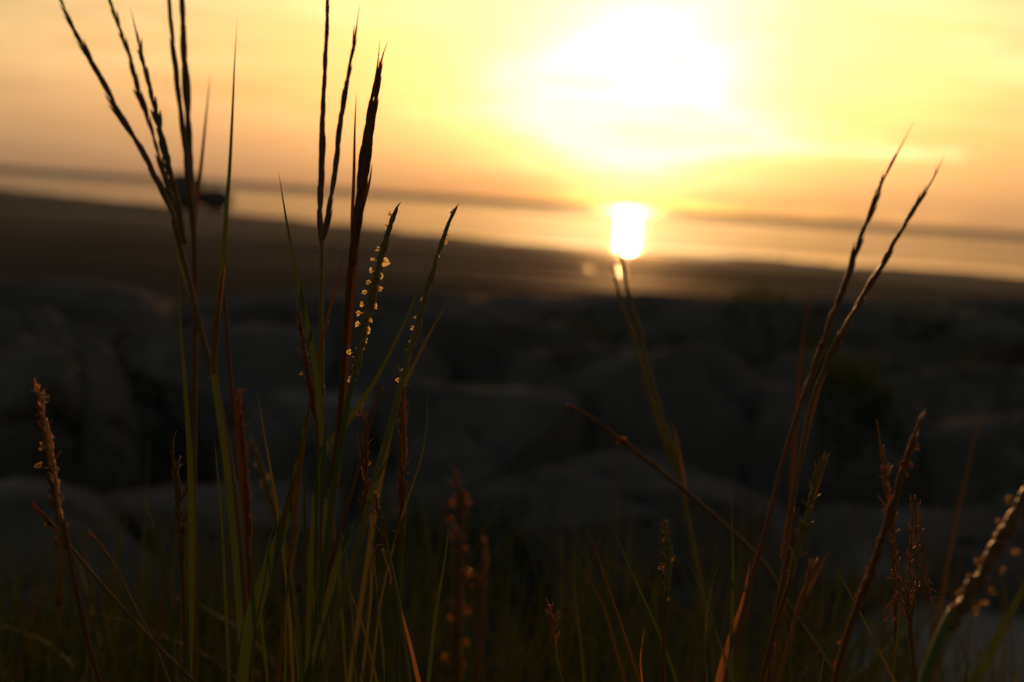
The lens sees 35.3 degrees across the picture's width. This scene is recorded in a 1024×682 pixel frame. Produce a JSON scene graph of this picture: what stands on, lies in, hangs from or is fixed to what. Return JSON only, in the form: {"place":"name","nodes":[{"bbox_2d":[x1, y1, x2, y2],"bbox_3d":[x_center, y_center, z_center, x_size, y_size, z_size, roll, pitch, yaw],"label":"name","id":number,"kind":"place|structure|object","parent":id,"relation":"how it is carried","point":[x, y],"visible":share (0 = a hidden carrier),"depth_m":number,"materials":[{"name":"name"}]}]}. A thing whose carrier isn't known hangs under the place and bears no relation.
{"place":"outdoors","nodes":[
{"label":"outdoors","id":0,"kind":"place"},
{"bbox_2d":[312,202,400,681],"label":"flowering grass","id":1,"kind":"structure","parent":0,"point":[370,304],"depth_m":0.60,"materials":[{"name":"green plant"}]},
{"bbox_2d":[319,204,458,681],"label":"flowering grass","id":2,"kind":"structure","parent":0,"point":[416,329],"depth_m":0.61,"materials":[{"name":"green plant"}]},
{"bbox_2d":[353,467,558,663],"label":"crest grass","id":3,"kind":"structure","parent":0,"point":[419,530],"depth_m":2.50,"materials":[{"name":"plant"}]},
{"bbox_2d":[441,466,479,681],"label":"grass stalk","id":4,"kind":"object","parent":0,"point":[457,614],"depth_m":0.41,"materials":[{"name":"orange plant"}]},
{"bbox_2d":[0,440,1021,681],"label":"dry grass","id":5,"kind":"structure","parent":0,"point":[889,646],"depth_m":1.10,"materials":[{"name":"brown plant"}]},
{"bbox_2d":[0,188,1023,303],"bbox_3d":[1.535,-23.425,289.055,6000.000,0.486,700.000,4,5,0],"label":"beach","id":6,"kind":"structure","parent":0,"point":[45,235],"depth_m":43.40,"materials":[{"name":"sand"}]},
{"bbox_2d":[168,172,201,206],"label":"boulder","id":7,"kind":"object","parent":6,"relation":"on","point":[179,178],"visible":0.3,"depth_m":98.93,"materials":[{"name":"stone"}]},
{"bbox_2d":[199,187,232,209],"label":"boulder","id":8,"kind":"object","parent":6,"relation":"on","point":[211,198],"visible":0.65,"depth_m":99.04,"materials":[{"name":"stone"}]},
{"bbox_2d":[576,268,590,270],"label":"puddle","id":9,"kind":"object","parent":6,"relation":"on","point":[580,269],"visible":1,"depth_m":42.56,"materials":[{"name":"brown liquid"}]},
{"bbox_2d":[610,272,627,274],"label":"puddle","id":10,"kind":"object","parent":6,"relation":"on","point":[618,273],"visible":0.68,"depth_m":41.90,"materials":[{"name":"brown"}]},
{"bbox_2d":[0,28,1023,681],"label":"grass","id":11,"kind":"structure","parent":0,"point":[100,644],"depth_m":1.06,"materials":[{"name":"green plant"}]},
{"bbox_2d":[0,173,1023,276],"bbox_3d":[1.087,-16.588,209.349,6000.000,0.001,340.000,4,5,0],"label":"shallow water","id":12,"kind":"structure","parent":0,"point":[651,234],"depth_m":127.28,"materials":[{"name":"orange liquid"}]},
{"bbox_2d":[0,166,1023,239],"bbox_3d":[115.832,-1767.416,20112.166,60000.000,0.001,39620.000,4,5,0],"label":"sea","id":13,"kind":"structure","parent":0,"point":[537,204],"depth_m":750.02,"materials":[{"name":"orange liquid"}]},
{"bbox_2d":[0,0,1023,232],"label":"sky","id":14,"kind":"structure","parent":0,"point":[780,108],"materials":[{"name":"yellow"}]},
{"bbox_2d":[1,561,1023,681],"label":"dry grass","id":15,"kind":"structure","parent":0,"point":[371,641],"depth_m":1.15,"materials":[{"name":"brown plant"}]},
{"bbox_2d":[565,283,981,372],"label":"crest grass","id":16,"kind":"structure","parent":0,"point":[749,300],"depth_m":4.95,"materials":[{"name":"plant"}]},
{"bbox_2d":[764,331,918,483],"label":"crest grass","id":17,"kind":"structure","parent":0,"point":[880,411],"depth_m":3.34,"materials":[{"name":"green plant"}]},
{"bbox_2d":[781,598,1023,681],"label":"rock","id":18,"kind":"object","parent":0,"point":[989,614],"depth_m":2.40,"materials":[{"name":"stone"}]},
{"bbox_2d":[0,306,88,344],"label":"boulder","id":19,"kind":"object","parent":18,"relation":"on","point":[31,322],"visible":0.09,"depth_m":4.53,"materials":[{"name":"stone"}]},
{"bbox_2d":[30,378,102,681],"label":"grass stalk","id":20,"kind":"object","parent":18,"relation":"on","point":[63,543],"depth_m":0.53,"materials":[{"name":"plant"}]},
{"bbox_2d":[0,332,150,495],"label":"boulder","id":21,"kind":"object","parent":18,"relation":"on","point":[84,385],"visible":0.52,"depth_m":3.11,"materials":[{"name":"stone"}]},
{"bbox_2d":[0,277,177,329],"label":"boulder","id":22,"kind":"object","parent":18,"relation":"on","point":[89,304],"visible":0.48,"depth_m":5.31,"materials":[{"name":"stone"}]},
{"bbox_2d":[0,478,187,681],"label":"boulder","id":23,"kind":"object","parent":18,"relation":"on","point":[37,491],"visible":0.45,"depth_m":2.38,"materials":[{"name":"stone"}]},
{"bbox_2d":[32,500,195,681],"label":"grass stalk","id":24,"kind":"object","parent":18,"relation":"on","point":[46,518],"depth_m":0.56,"materials":[{"name":"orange plant"}]},
{"bbox_2d":[88,530,170,681],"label":"grass stalk","id":25,"kind":"object","parent":18,"relation":"on","point":[100,545],"depth_m":0.57,"materials":[{"name":"plant"}]},
{"bbox_2d":[59,0,252,681],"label":"grass stalk","id":26,"kind":"object","parent":18,"relation":"on","point":[176,212],"depth_m":0.73,"materials":[{"name":"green plant"}]},
{"bbox_2d":[170,430,187,681],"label":"grass stalk","id":27,"kind":"object","parent":18,"relation":"on","point":[179,498],"depth_m":0.61,"materials":[{"name":"brown plant"}]},
{"bbox_2d":[167,0,209,679],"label":"grass stalk","id":28,"kind":"object","parent":18,"relation":"on","point":[185,126],"depth_m":0.77,"materials":[{"name":"green plant"}]},
{"bbox_2d":[73,313,341,486],"bbox_3d":[-0.789,0.271,3.823,0.721,0.632,0.596,5,5,12],"label":"boulder","id":29,"kind":"object","parent":18,"relation":"on","point":[266,359],"visible":0.27,"depth_m":3.61,"materials":[{"name":"stone"}]},
{"bbox_2d":[214,438,230,681],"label":"grass blade","id":30,"kind":"object","parent":18,"relation":"on","point":[225,609],"visible":1,"depth_m":0.62,"materials":[{"name":"green plant"}]},
{"bbox_2d":[99,481,354,681],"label":"boulder","id":31,"kind":"object","parent":18,"relation":"on","point":[211,504],"visible":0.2,"depth_m":2.57,"materials":[{"name":"stone"}]},
{"bbox_2d":[223,293,253,681],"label":"grass stalk","id":32,"kind":"object","parent":18,"relation":"on","point":[242,462],"depth_m":0.72,"materials":[{"name":"green plant"}]},
{"bbox_2d":[260,524,274,681],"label":"grass blade","id":33,"kind":"object","parent":18,"relation":"on","point":[264,651],"visible":0.6,"depth_m":0.65,"materials":[{"name":"green plant"}]},
{"bbox_2d":[236,405,309,681],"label":"grass blade","id":34,"kind":"object","parent":18,"relation":"on","point":[250,626],"visible":1,"depth_m":0.58,"materials":[{"name":"green plant"}]},
{"bbox_2d":[248,434,301,681],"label":"grass stalk","id":35,"kind":"object","parent":18,"relation":"on","point":[265,482],"depth_m":0.84,"materials":[{"name":"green plant"}]},
{"bbox_2d":[257,394,294,681],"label":"grass blade","id":36,"kind":"object","parent":18,"relation":"on","point":[291,647],"visible":0.84,"depth_m":0.63,"materials":[{"name":"green plant"}]},
{"bbox_2d":[169,288,385,326],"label":"boulder","id":37,"kind":"object","parent":18,"relation":"on","point":[280,308],"visible":0.16,"depth_m":5.07,"materials":[{"name":"stone"}]},
{"bbox_2d":[276,489,300,681],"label":"grass blade","id":38,"kind":"object","parent":18,"relation":"on","point":[295,641],"visible":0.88,"depth_m":0.61,"materials":[{"name":"green plant"}]},
{"bbox_2d":[284,477,301,681],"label":"grass blade","id":39,"kind":"object","parent":18,"relation":"on","point":[285,643],"visible":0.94,"depth_m":0.64,"materials":[{"name":"green plant"}]},
{"bbox_2d":[216,387,375,504],"bbox_3d":[-0.409,0.362,3.317,0.318,0.522,0.518,5,5,9],"label":"boulder","id":40,"kind":"object","parent":18,"relation":"on","point":[283,411],"visible":0.21,"depth_m":3.10,"materials":[{"name":"stone"}]},
{"bbox_2d":[279,176,329,681],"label":"grass blade","id":41,"kind":"object","parent":18,"relation":"on","point":[322,449],"visible":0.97,"depth_m":0.62,"materials":[{"name":"plant"}]},
{"bbox_2d":[295,294,321,677],"bbox_3d":[-0.086,0.167,0.647,0.005,0.371,0.037,-1,7,-43],"label":"grass stalk","id":42,"kind":"object","parent":18,"relation":"on","point":[307,369],"depth_m":0.64,"materials":[{"name":"green plant"}]},
{"bbox_2d":[275,246,345,681],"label":"grass stalk","id":43,"kind":"object","parent":18,"relation":"on","point":[280,654],"depth_m":0.66,"materials":[{"name":"green plant"}]},
{"bbox_2d":[304,473,323,663],"bbox_3d":[-0.073,0.202,0.635,0.034,0.307,0.004,4,5,0],"label":"grass blade","id":44,"kind":"object","parent":18,"relation":"on","point":[313,598],"visible":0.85,"depth_m":0.62,"materials":[{"name":"green plant"}]},
{"bbox_2d":[314,0,359,628],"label":"grass stalk","id":45,"kind":"object","parent":18,"relation":"on","point":[322,228],"depth_m":0.66,"materials":[{"name":"brown plant"}]},
{"bbox_2d":[328,419,347,681],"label":"grass blade","id":46,"kind":"object","parent":18,"relation":"on","point":[343,633],"visible":0.69,"depth_m":0.65,"materials":[{"name":"green plant"}]},
{"bbox_2d":[309,386,382,658],"bbox_3d":[-0.077,0.186,0.626,0.035,0.341,0.009,3,5,-12],"label":"grass stalk","id":47,"kind":"object","parent":18,"relation":"on","point":[365,455],"depth_m":0.61,"materials":[{"name":"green plant"}]},
{"bbox_2d":[303,449,391,681],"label":"grass blade","id":48,"kind":"object","parent":18,"relation":"on","point":[316,649],"visible":1,"depth_m":0.58,"materials":[{"name":"green plant"}]},
{"bbox_2d":[340,433,359,681],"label":"grass blade","id":49,"kind":"object","parent":18,"relation":"on","point":[353,639],"visible":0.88,"depth_m":0.63,"materials":[{"name":"green plant"}]},
{"bbox_2d":[318,42,387,680],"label":"grass stalk","id":50,"kind":"object","parent":18,"relation":"on","point":[363,182],"depth_m":0.64,"materials":[{"name":"green plant"}]},
{"bbox_2d":[341,569,377,681],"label":"grass blade","id":51,"kind":"object","parent":18,"relation":"on","point":[374,671],"visible":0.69,"depth_m":0.66,"materials":[{"name":"green plant"}]},
{"bbox_2d":[305,268,424,671],"bbox_3d":[-0.067,0.161,0.650,0.040,0.385,0.011,4,5,0],"label":"grass blade","id":52,"kind":"object","parent":18,"relation":"on","point":[314,511],"visible":0.85,"depth_m":0.65,"materials":[{"name":"green plant"}]},
{"bbox_2d":[357,436,372,681],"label":"grass blade","id":53,"kind":"object","parent":18,"relation":"on","point":[367,625],"visible":0.72,"depth_m":0.64,"materials":[{"name":"green plant"}]},
{"bbox_2d":[369,526,387,681],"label":"grass blade","id":54,"kind":"object","parent":18,"relation":"on","point":[382,647],"visible":1,"depth_m":0.61,"materials":[{"name":"green plant"}]},
{"bbox_2d":[325,309,455,395],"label":"boulder","id":55,"kind":"object","parent":18,"relation":"on","point":[432,361],"visible":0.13,"depth_m":3.87,"materials":[{"name":"stone"}]},
{"bbox_2d":[369,491,411,681],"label":"flowering grass","id":56,"kind":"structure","parent":18,"relation":"on","point":[385,545],"depth_m":0.59,"materials":[{"name":"brown plant"}]},
{"bbox_2d":[348,303,446,681],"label":"grass blade","id":57,"kind":"object","parent":18,"relation":"on","point":[363,584],"visible":0.71,"depth_m":0.74,"materials":[{"name":"green plant"}]},
{"bbox_2d":[369,404,427,681],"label":"grass blade","id":58,"kind":"object","parent":18,"relation":"on","point":[377,622],"visible":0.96,"depth_m":0.63,"materials":[{"name":"green plant"}]},
{"bbox_2d":[393,366,410,681],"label":"grass stalk","id":59,"kind":"object","parent":18,"relation":"on","point":[402,488],"depth_m":0.64,"materials":[{"name":"plant"}]},
{"bbox_2d":[401,608,420,681],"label":"grass blade","id":60,"kind":"object","parent":18,"relation":"on","point":[416,672],"visible":1,"depth_m":0.60,"materials":[{"name":"plant"}]},
{"bbox_2d":[355,290,481,315],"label":"boulder","id":61,"kind":"object","parent":18,"relation":"on","point":[400,302],"visible":0.2,"depth_m":5.64,"materials":[{"name":"stone"}]},
{"bbox_2d":[300,484,543,681],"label":"boulder","id":62,"kind":"object","parent":18,"relation":"on","point":[494,496],"visible":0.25,"depth_m":2.54,"materials":[{"name":"stone"}]},
{"bbox_2d":[426,523,448,681],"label":"grass blade","id":63,"kind":"object","parent":18,"relation":"on","point":[429,668],"visible":0.96,"depth_m":0.62,"materials":[{"name":"green plant"}]},
{"bbox_2d":[350,375,584,521],"bbox_3d":[-0.098,0.379,3.218,0.546,0.621,0.547,4,5,0],"label":"boulder","id":64,"kind":"object","parent":18,"relation":"on","point":[484,433],"visible":0.41,"depth_m":3.04,"materials":[{"name":"stone"}]},
{"bbox_2d":[473,536,488,681],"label":"grass stalk","id":65,"kind":"object","parent":18,"relation":"on","point":[483,581],"depth_m":0.43,"materials":[{"name":"brown plant"}]},
{"bbox_2d":[405,306,609,381],"bbox_3d":[0.003,0.221,4.419,0.648,0.620,0.569,4,5,0],"label":"boulder","id":66,"kind":"object","parent":18,"relation":"on","point":[476,343],"visible":0.22,"depth_m":4.20,"materials":[{"name":"stone"}]},
{"bbox_2d":[546,600,563,681],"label":"grass stalk","id":67,"kind":"object","parent":18,"relation":"on","point":[551,619],"depth_m":0.62,"materials":[{"name":"brown plant"}]},
{"bbox_2d":[573,550,585,681],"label":"grass blade","id":68,"kind":"object","parent":18,"relation":"on","point":[582,661],"visible":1,"depth_m":0.72,"materials":[{"name":"green plant"}]},
{"bbox_2d":[478,291,703,346],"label":"boulder","id":69,"kind":"object","parent":18,"relation":"on","point":[608,307],"visible":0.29,"depth_m":5.76,"materials":[{"name":"stone"}]},
{"bbox_2d":[572,550,626,681],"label":"grass blade","id":70,"kind":"object","parent":18,"relation":"on","point":[619,660],"visible":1,"depth_m":0.72,"materials":[{"name":"plant"}]},
{"bbox_2d":[588,532,640,681],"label":"grass blade","id":71,"kind":"object","parent":18,"relation":"on","point":[629,649],"visible":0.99,"depth_m":0.69,"materials":[{"name":"green plant"}]},
{"bbox_2d":[514,343,765,482],"bbox_3d":[0.356,0.333,3.602,0.772,0.667,0.671,4,5,0],"label":"boulder","id":72,"kind":"object","parent":18,"relation":"on","point":[707,394],"visible":0.18,"depth_m":3.36,"materials":[{"name":"stone"}]},
{"bbox_2d":[640,628,644,681],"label":"grass blade","id":73,"kind":"object","parent":18,"relation":"on","point":[640,660],"visible":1,"depth_m":0.60,"materials":[{"name":"plant"}]},
{"bbox_2d":[479,449,806,681],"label":"boulder","id":74,"kind":"object","parent":18,"relation":"on","point":[650,492],"visible":0.41,"depth_m":2.58,"materials":[{"name":"stone"}]},
{"bbox_2d":[610,521,677,681],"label":"grass blade","id":75,"kind":"object","parent":18,"relation":"on","point":[666,651],"visible":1,"depth_m":0.66,"materials":[{"name":"plant"}]},
{"bbox_2d":[611,240,715,681],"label":"grass stalk","id":76,"kind":"object","parent":18,"relation":"on","point":[673,454],"depth_m":0.87,"materials":[{"name":"green plant"}]},
{"bbox_2d":[658,520,676,681],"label":"grass stalk","id":77,"kind":"object","parent":18,"relation":"on","point":[669,556],"depth_m":0.66,"materials":[{"name":"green plant"}]},
{"bbox_2d":[565,404,839,681],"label":"grass stalk","id":78,"kind":"object","parent":18,"relation":"on","point":[682,488],"depth_m":0.79,"materials":[{"name":"orange plant"}]},
{"bbox_2d":[686,558,734,681],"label":"grass blade","id":79,"kind":"object","parent":18,"relation":"on","point":[728,667],"visible":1,"depth_m":0.60,"materials":[{"name":"green plant"}]},
{"bbox_2d":[704,552,721,681],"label":"grass blade","id":80,"kind":"object","parent":18,"relation":"on","point":[706,670],"visible":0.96,"depth_m":0.66,"materials":[{"name":"green plant"}]},
{"bbox_2d":[623,301,828,370],"bbox_3d":[0.737,0.162,5.191,0.694,0.596,0.609,5,5,15],"label":"boulder","id":81,"kind":"object","parent":18,"relation":"on","point":[675,326],"visible":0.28,"depth_m":4.99,"materials":[{"name":"stone"}]},
{"bbox_2d":[729,498,733,681],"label":"grass blade","id":82,"kind":"object","parent":18,"relation":"on","point":[731,652],"visible":0.98,"depth_m":0.69,"materials":[{"name":"green plant"}]},
{"bbox_2d":[715,563,749,681],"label":"grass blade","id":83,"kind":"object","parent":18,"relation":"on","point":[720,671],"visible":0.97,"depth_m":0.70,"materials":[{"name":"brown plant"}]},
{"bbox_2d":[759,450,828,681],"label":"grass stalk","id":84,"kind":"object","parent":18,"relation":"on","point":[804,528],"depth_m":0.66,"materials":[{"name":"brown plant"}]},
{"bbox_2d":[775,276,812,681],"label":"grass blade","id":85,"kind":"object","parent":18,"relation":"on","point":[793,466],"visible":0.58,"depth_m":0.94,"materials":[{"name":"brown plant"}]},
{"bbox_2d":[766,454,827,681],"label":"grass stalk","id":86,"kind":"object","parent":18,"relation":"on","point":[787,561],"depth_m":0.68,"materials":[{"name":"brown plant"}]},
{"bbox_2d":[776,550,829,681],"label":"grass stalk","id":87,"kind":"object","parent":18,"relation":"on","point":[805,592],"depth_m":0.69,"materials":[{"name":"brown plant"}]},
{"bbox_2d":[723,125,911,681],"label":"grass stalk","id":88,"kind":"object","parent":18,"relation":"on","point":[839,298],"depth_m":0.75,"materials":[{"name":"orange plant"}]},
{"bbox_2d":[818,581,846,681],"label":"grass blade","id":89,"kind":"object","parent":18,"relation":"on","point":[821,670],"visible":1,"depth_m":0.62,"materials":[{"name":"green plant"}]},
{"bbox_2d":[739,380,932,517],"bbox_3d":[0.712,0.388,3.508,0.465,0.613,0.560,5,5,9],"label":"boulder","id":90,"kind":"object","parent":18,"relation":"on","point":[773,414],"visible":0.17,"depth_m":3.28,"materials":[{"name":"stone"}]},
{"bbox_2d":[754,346,927,382],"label":"boulder","id":91,"kind":"object","parent":18,"relation":"on","point":[778,369],"visible":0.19,"depth_m":4.47,"materials":[{"name":"stone"}]},
{"bbox_2d":[764,155,943,681],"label":"grass stalk","id":92,"kind":"object","parent":18,"relation":"on","point":[838,341],"depth_m":0.73,"materials":[{"name":"brown plant"}]},
{"bbox_2d":[785,503,935,663],"bbox_3d":[0.513,0.421,2.705,0.427,0.308,0.349,4,5,0],"label":"boulder","id":93,"kind":"object","parent":18,"relation":"on","point":[842,512],"visible":0.17,"depth_m":2.57,"materials":[{"name":"stone"}]},
{"bbox_2d":[832,563,896,681],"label":"grass blade","id":94,"kind":"object","parent":18,"relation":"on","point":[886,664],"visible":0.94,"depth_m":0.62,"materials":[{"name":"green plant"}]},
{"bbox_2d":[832,411,924,681],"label":"grass stalk","id":95,"kind":"object","parent":18,"relation":"on","point":[889,519],"depth_m":0.49,"materials":[{"name":"orange plant"}]},
{"bbox_2d":[741,297,1023,369],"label":"boulder","id":96,"kind":"object","parent":18,"relation":"on","point":[1004,346],"visible":0.38,"depth_m":5.44,"materials":[{"name":"stone"}]},
{"bbox_2d":[877,422,897,680],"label":"grass stalk","id":97,"kind":"object","parent":18,"relation":"on","point":[885,477],"depth_m":0.69,"materials":[{"name":"brown plant"}]},
{"bbox_2d":[890,608,898,681],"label":"grass blade","id":98,"kind":"object","parent":18,"relation":"on","point":[894,659],"visible":0.89,"depth_m":0.67,"materials":[{"name":"green plant"}]},
{"bbox_2d":[885,485,941,681],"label":"dried grass","id":99,"kind":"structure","parent":18,"relation":"on","point":[910,602],"depth_m":0.62,"materials":[{"name":"brown plant"}]},
{"bbox_2d":[864,362,1023,422],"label":"boulder","id":100,"kind":"object","parent":18,"relation":"on","point":[941,393],"visible":0.22,"depth_m":4.10,"materials":[{"name":"stone"}]},
{"bbox_2d":[873,506,1023,614],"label":"boulder","id":101,"kind":"object","parent":18,"relation":"on","point":[978,541],"visible":0.3,"depth_m":2.61,"materials":[{"name":"stone"}]},
{"bbox_2d":[930,408,980,681],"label":"grass blade","id":102,"kind":"object","parent":18,"relation":"on","point":[939,618],"visible":0.84,"depth_m":1.00,"materials":[{"name":"green plant"}]},
{"bbox_2d":[916,411,1023,513],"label":"boulder","id":103,"kind":"object","parent":18,"relation":"on","point":[995,477],"visible":0.26,"depth_m":3.20,"materials":[{"name":"stone"}]},
{"bbox_2d":[918,481,1023,681],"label":"flowering grass","id":104,"kind":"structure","parent":18,"relation":"on","point":[952,619],"depth_m":0.44,"materials":[{"name":"brown plant"}]},
{"bbox_2d":[919,298,1023,326],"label":"boulder","id":105,"kind":"object","parent":18,"relation":"on","point":[1011,310],"visible":0.16,"depth_m":6.28,"materials":[{"name":"stone"}]},
{"bbox_2d":[968,581,1023,681],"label":"grass blade","id":106,"kind":"object","parent":18,"relation":"on","point":[982,668],"visible":1,"depth_m":0.45,"materials":[{"name":"green plant"}]}
]}

